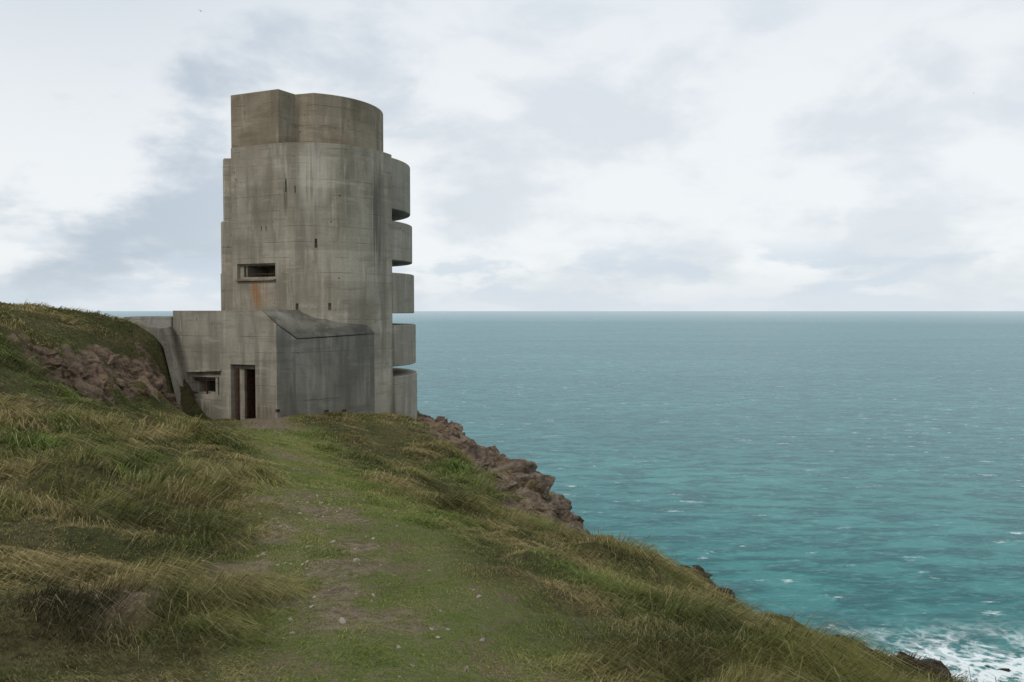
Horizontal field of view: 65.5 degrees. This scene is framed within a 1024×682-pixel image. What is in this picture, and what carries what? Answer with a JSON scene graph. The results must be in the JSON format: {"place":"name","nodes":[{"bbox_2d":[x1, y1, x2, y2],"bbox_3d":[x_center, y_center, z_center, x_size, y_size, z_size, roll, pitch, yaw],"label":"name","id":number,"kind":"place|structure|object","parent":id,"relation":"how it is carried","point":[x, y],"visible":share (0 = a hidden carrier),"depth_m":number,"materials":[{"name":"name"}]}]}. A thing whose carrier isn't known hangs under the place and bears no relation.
{"place":"outdoors","nodes":[
{"label":"outdoors","id":0,"kind":"place"},
{"bbox_2d":[216,378,218,394],"bbox_3d":[-11.453,1.800,31.007,0.120,0.750,0.100,1,2,22],"label":"window frame post","id":1,"kind":"object","parent":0,"point":[217,386],"depth_m":30.96,"materials":[{"name":"grey concrete"}]},
{"bbox_2d":[221,221,232,310],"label":"landward wall","id":2,"kind":"structure","parent":0,"point":[226,262],"depth_m":34.58,"materials":[{"name":"grey concrete"}]},
{"bbox_2d":[0,301,1021,681],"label":"ground","id":3,"kind":"structure","parent":0,"point":[134,341],"depth_m":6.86,"materials":[{"name":"green plant"}]},
{"bbox_2d":[27,345,182,410],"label":"bank rocks","id":4,"kind":"object","parent":3,"relation":"on","point":[158,381],"visible":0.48,"depth_m":24.67,"materials":[{"name":"stone"}]},
{"bbox_2d":[121,316,172,347],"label":"wall","id":5,"kind":"structure","parent":3,"relation":"on","point":[153,324],"depth_m":32.14,"materials":[{"name":"concrete"}]},
{"bbox_2d":[159,326,183,403],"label":"wing wall","id":6,"kind":"structure","parent":3,"relation":"on","point":[172,355],"depth_m":30.70,"materials":[{"name":"concrete"}]},
{"bbox_2d":[223,165,231,221],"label":"landward wall","id":7,"kind":"structure","parent":3,"relation":"on","point":[227,209],"depth_m":34.49,"materials":[{"name":"concrete"}]},
{"bbox_2d":[173,311,296,419],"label":"entrance annexe","id":8,"kind":"structure","parent":3,"relation":"on","point":[227,343],"depth_m":30.67,"materials":[{"name":"concrete"}]},
{"bbox_2d":[186,369,220,371],"bbox_3d":[-11.977,1.157,30.950,1.694,0.169,0.080,1,2,22],"label":"window hood","id":9,"kind":"object","parent":8,"relation":"attached to","point":[203,370],"depth_m":30.91,"materials":[{"name":"concrete"}]},
{"bbox_2d":[195,379,215,380],"bbox_3d":[-12.011,1.528,31.334,1.300,0.060,0.080,1,2,22],"label":"window lintel bar","id":10,"kind":"object","parent":8,"relation":"attached to","point":[206,379],"depth_m":31.27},
{"bbox_2d":[236,368,238,419],"bbox_3d":[-10.554,2.078,30.638,0.120,2.100,0.050,1,2,22],"label":"door frame","id":11,"kind":"object","parent":8,"relation":"attached to","point":[237,393],"visible":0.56,"depth_m":30.61,"materials":[{"name":"metal"}]},
{"bbox_2d":[246,369,255,418],"bbox_3d":[-10.028,2.051,30.972,0.040,2.000,0.801,1,2,24],"label":"door leaf","id":12,"kind":"object","parent":8,"relation":"attached to","point":[250,395],"visible":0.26,"depth_m":30.78,"materials":[{"name":"metal"}]},
{"bbox_2d":[262,311,278,418],"bbox_3d":[-9.001,1.462,29.905,0.632,5.200,0.250,1,2,22],"label":"annexe corner","id":13,"kind":"object","parent":3,"relation":"on","point":[269,365],"visible":0.64,"depth_m":29.77,"materials":[{"name":"concrete"}]},
{"bbox_2d":[231,142,392,413],"bbox_3d":[-8.351,-1.940,34.361,6.397,12.060,5.181,0,2,0],"label":"shaft","id":14,"kind":"object","parent":3,"relation":"on","point":[312,226],"visible":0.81,"depth_m":32.17,"materials":[{"name":"concrete"}]},
{"bbox_2d":[235,279,275,280],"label":"embrasure sill","id":15,"kind":"structure","parent":14,"relation":"on","point":[254,279],"depth_m":32.27,"materials":[{"name":"grey concrete"}]},
{"bbox_2d":[231,89,382,151],"bbox_3d":[-9.000,-9.058,35.321,6.439,2.313,6.858,0,2,0],"label":"top storey","id":16,"kind":"object","parent":14,"relation":"on","point":[269,117],"visible":0.53,"depth_m":32.59,"materials":[{"name":"grey concrete"}]},
{"bbox_2d":[277,325,374,417],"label":"wall","id":17,"kind":"structure","parent":3,"relation":"on","point":[318,376],"depth_m":31.12,"materials":[{"name":"concrete"}]},
{"bbox_2d":[262,309,373,338],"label":"sloped roof","id":18,"kind":"structure","parent":17,"relation":"on","point":[298,324],"depth_m":31.23,"materials":[{"name":"concrete"}]},
{"bbox_2d":[202,426,484,679],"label":"stones","id":19,"kind":"object","parent":3,"relation":"on","point":[342,620],"visible":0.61,"depth_m":7.23,"materials":[{"name":"grey stone"}]},
{"bbox_2d":[393,367,416,419],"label":"observation deck","id":20,"kind":"structure","parent":3,"relation":"on","point":[404,391],"depth_m":35.30,"materials":[{"name":"concrete"}]},
{"bbox_2d":[423,416,615,540],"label":"cliff rocks","id":21,"kind":"object","parent":3,"relation":"on","point":[523,472],"visible":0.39,"depth_m":23.43,"materials":[{"name":"brown stone"}]},
{"bbox_2d":[681,565,950,678],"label":"edge rocks","id":22,"kind":"object","parent":3,"relation":"on","point":[928,663],"visible":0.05,"depth_m":7.05,"materials":[{"name":"brown stone"}]},
{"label":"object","id":23,"kind":"object","parent":3,"relation":"on","visible":0},
{"bbox_2d":[223,158,409,220],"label":"observation deck","id":24,"kind":"structure","parent":23,"relation":"on","point":[400,190],"depth_m":35.13,"materials":[{"name":"concrete"}]},
{"bbox_2d":[221,273,413,312],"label":"observation deck","id":25,"kind":"structure","parent":23,"relation":"attached to","point":[402,292],"depth_m":34.99,"materials":[{"name":"concrete"}]},
{"bbox_2d":[223,221,411,266],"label":"observation deck","id":26,"kind":"structure","parent":23,"relation":"attached to","point":[401,244],"depth_m":35.12,"materials":[{"name":"concrete"}]},
{"bbox_2d":[392,323,415,366],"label":"observation deck","id":27,"kind":"structure","parent":23,"relation":"attached to","point":[404,343],"depth_m":35.10,"materials":[{"name":"concrete"}]},
{"bbox_2d":[0,0,1023,310],"label":"sky","id":28,"kind":"structure","parent":0,"point":[560,155],"materials":[{"name":"white"}]},
{"bbox_2d":[83,311,1023,681],"bbox_3d":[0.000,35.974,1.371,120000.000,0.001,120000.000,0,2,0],"label":"sea","id":29,"kind":"structure","parent":0,"point":[861,469],"depth_m":219.33,"materials":[{"name":"liquid"}]},
{"bbox_2d":[984,665,1010,671],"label":"shore rocks","id":30,"kind":"object","parent":29,"relation":"in","point":[1006,669],"visible":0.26,"depth_m":79.71,"materials":[{"name":"grey stone"}]}
]}

